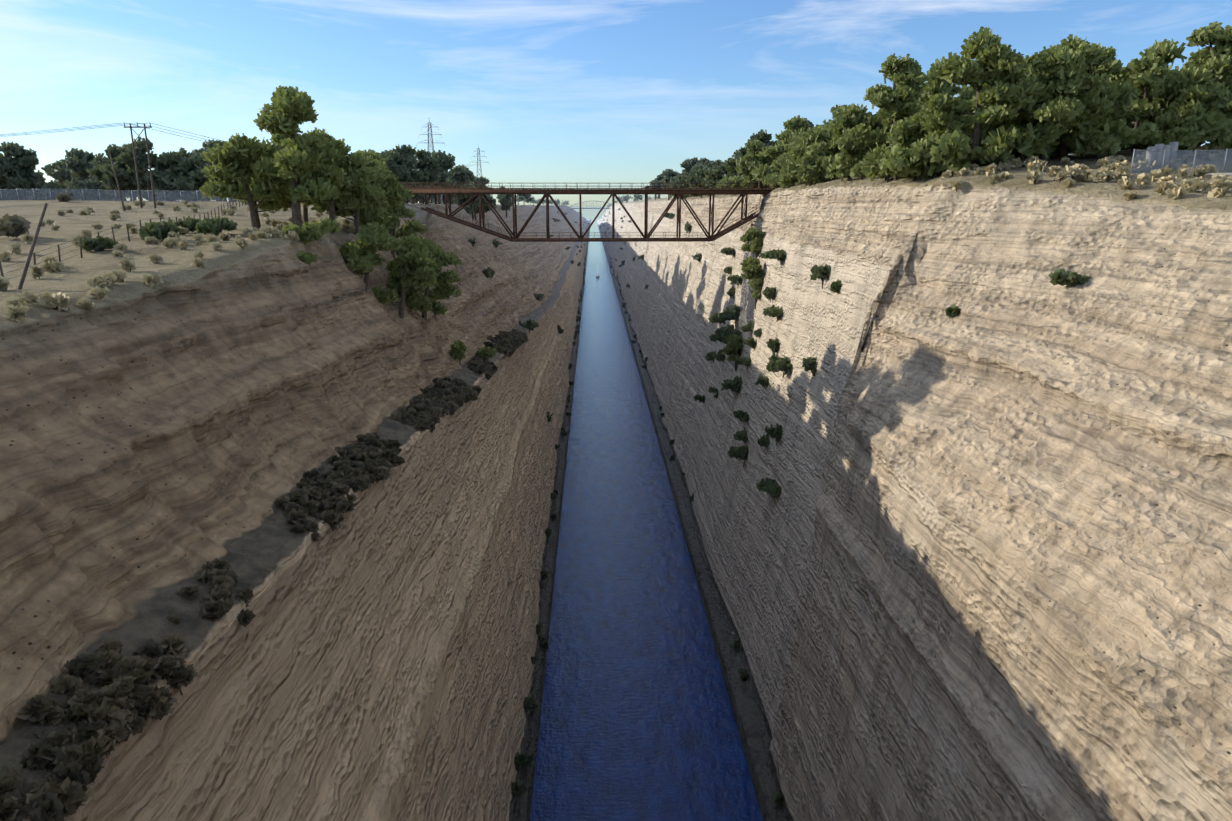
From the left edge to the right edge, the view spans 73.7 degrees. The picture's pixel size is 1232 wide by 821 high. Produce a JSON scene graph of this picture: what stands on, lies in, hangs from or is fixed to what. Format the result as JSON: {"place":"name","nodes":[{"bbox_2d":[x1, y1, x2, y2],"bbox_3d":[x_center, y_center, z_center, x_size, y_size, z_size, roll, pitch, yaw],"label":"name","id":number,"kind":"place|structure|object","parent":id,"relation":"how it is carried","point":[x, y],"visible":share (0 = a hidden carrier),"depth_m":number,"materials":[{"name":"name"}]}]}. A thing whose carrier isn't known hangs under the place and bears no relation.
{"place":"outdoors","nodes":[
{"label":"outdoors","id":0,"kind":"place"},
{"bbox_2d":[0,146,1231,820],"bbox_3d":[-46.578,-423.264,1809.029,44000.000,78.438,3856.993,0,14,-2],"label":"ground","id":1,"kind":"structure","parent":0,"point":[972,562],"depth_m":57.53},
{"bbox_2d":[0,188,213,201],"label":"fence posts","id":2,"kind":"object","parent":1,"relation":"on","point":[115,193],"visible":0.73,"depth_m":150.10,"materials":[{"name":"wood"}]},
{"bbox_2d":[0,123,245,289],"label":"fence posts and poles","id":3,"kind":"object","parent":1,"relation":"on","point":[24,273],"visible":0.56,"depth_m":76.62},
{"bbox_2d":[0,123,476,169],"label":"power lines","id":4,"kind":"object","parent":3,"relation":"on","point":[13,134],"visible":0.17,"depth_m":131.77,"materials":[{"name":"black metal"}]},
{"bbox_2d":[0,189,257,201],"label":"field fence","id":5,"kind":"object","parent":1,"relation":"on","point":[92,195],"visible":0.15,"depth_m":150.20,"materials":[{"name":"grey metal"}]},
{"bbox_2d":[0,191,528,820],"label":"dark shrubs","id":6,"kind":"object","parent":1,"relation":"on","point":[106,717],"visible":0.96,"depth_m":29.66,"materials":[{"name":"green plant"}]},
{"bbox_2d":[0,118,818,805],"bbox_3d":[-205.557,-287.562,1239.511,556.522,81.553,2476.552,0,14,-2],"label":"tree foliage","id":7,"kind":"object","parent":1,"relation":"on","point":[76,168],"visible":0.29,"depth_m":182.95,"materials":[{"name":"green plant"}]},
{"bbox_2d":[403,203,431,233],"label":"bridge abutments","id":8,"kind":"object","parent":1,"relation":"on","point":[422,216],"visible":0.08,"depth_m":156.53,"materials":[{"name":"concrete"}]},
{"bbox_2d":[418,120,442,201],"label":"power pylon","id":9,"kind":"object","parent":1,"relation":"on","point":[432,145],"visible":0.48,"depth_m":430.09,"materials":[{"name":"metal"}]},
{"bbox_2d":[469,147,488,177],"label":"power pylon","id":10,"kind":"object","parent":1,"relation":"on","point":[478,148],"visible":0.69,"depth_m":629.09,"materials":[{"name":"metal"}]},
{"bbox_2d":[79,216,1090,496],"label":"green shrubs","id":11,"kind":"object","parent":1,"relation":"on","point":[205,226],"visible":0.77,"depth_m":113.49,"materials":[{"name":"green plant"}]},
{"bbox_2d":[569,201,610,208],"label":"buildings","id":12,"kind":"structure","parent":1,"relation":"on","point":[590,207],"depth_m":1450.02,"materials":[{"name":"metal"}]},
{"bbox_2d":[400,182,785,241],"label":"truss bridge","id":13,"kind":"structure","parent":1,"relation":"on","point":[678,192],"depth_m":158.58,"materials":[{"name":"metal"}]},
{"bbox_2d":[0,145,1231,321],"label":"dry grass tufts","id":14,"kind":"object","parent":1,"relation":"on","point":[1118,168],"visible":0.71,"depth_m":68.62,"materials":[{"name":"beige plant"}]},
{"bbox_2d":[3,41,1230,815],"bbox_3d":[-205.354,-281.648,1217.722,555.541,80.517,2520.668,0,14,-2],"label":"tree trunks","id":15,"kind":"object","parent":1,"relation":"on","point":[299,221],"visible":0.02,"depth_m":92.83,"materials":[{"name":"brown plant"}]},
{"bbox_2d":[199,21,1231,361],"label":"tree foliage","id":16,"kind":"object","parent":1,"relation":"on","point":[1099,87],"visible":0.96,"depth_m":87.96,"materials":[{"name":"green plant"}]},
{"bbox_2d":[1131,149,1227,173],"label":"fence posts","id":17,"kind":"object","parent":1,"relation":"on","point":[1181,150],"visible":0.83,"depth_m":73.00,"materials":[{"name":"metal"}]},
{"bbox_2d":[1132,150,1231,173],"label":"bank fence","id":18,"kind":"object","parent":17,"relation":"attached to","point":[1146,161],"visible":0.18,"depth_m":73.12,"materials":[{"name":"grey metal"}]},
{"bbox_2d":[1147,142,1231,176],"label":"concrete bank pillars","id":19,"kind":"structure","parent":1,"relation":"on","point":[1172,146],"depth_m":77.58,"materials":[{"name":"grey concrete"}]},
{"bbox_2d":[0,0,1231,206],"label":"sky","id":20,"kind":"structure","parent":0,"point":[550,91],"materials":[{"name":"blue"}]},
{"bbox_2d":[530,207,762,820],"bbox_3d":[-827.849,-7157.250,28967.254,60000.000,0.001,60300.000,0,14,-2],"label":"canal water","id":21,"kind":"structure","parent":0,"point":[637,721],"depth_m":122.99,"materials":[{"name":"blue liquid"}]}
]}

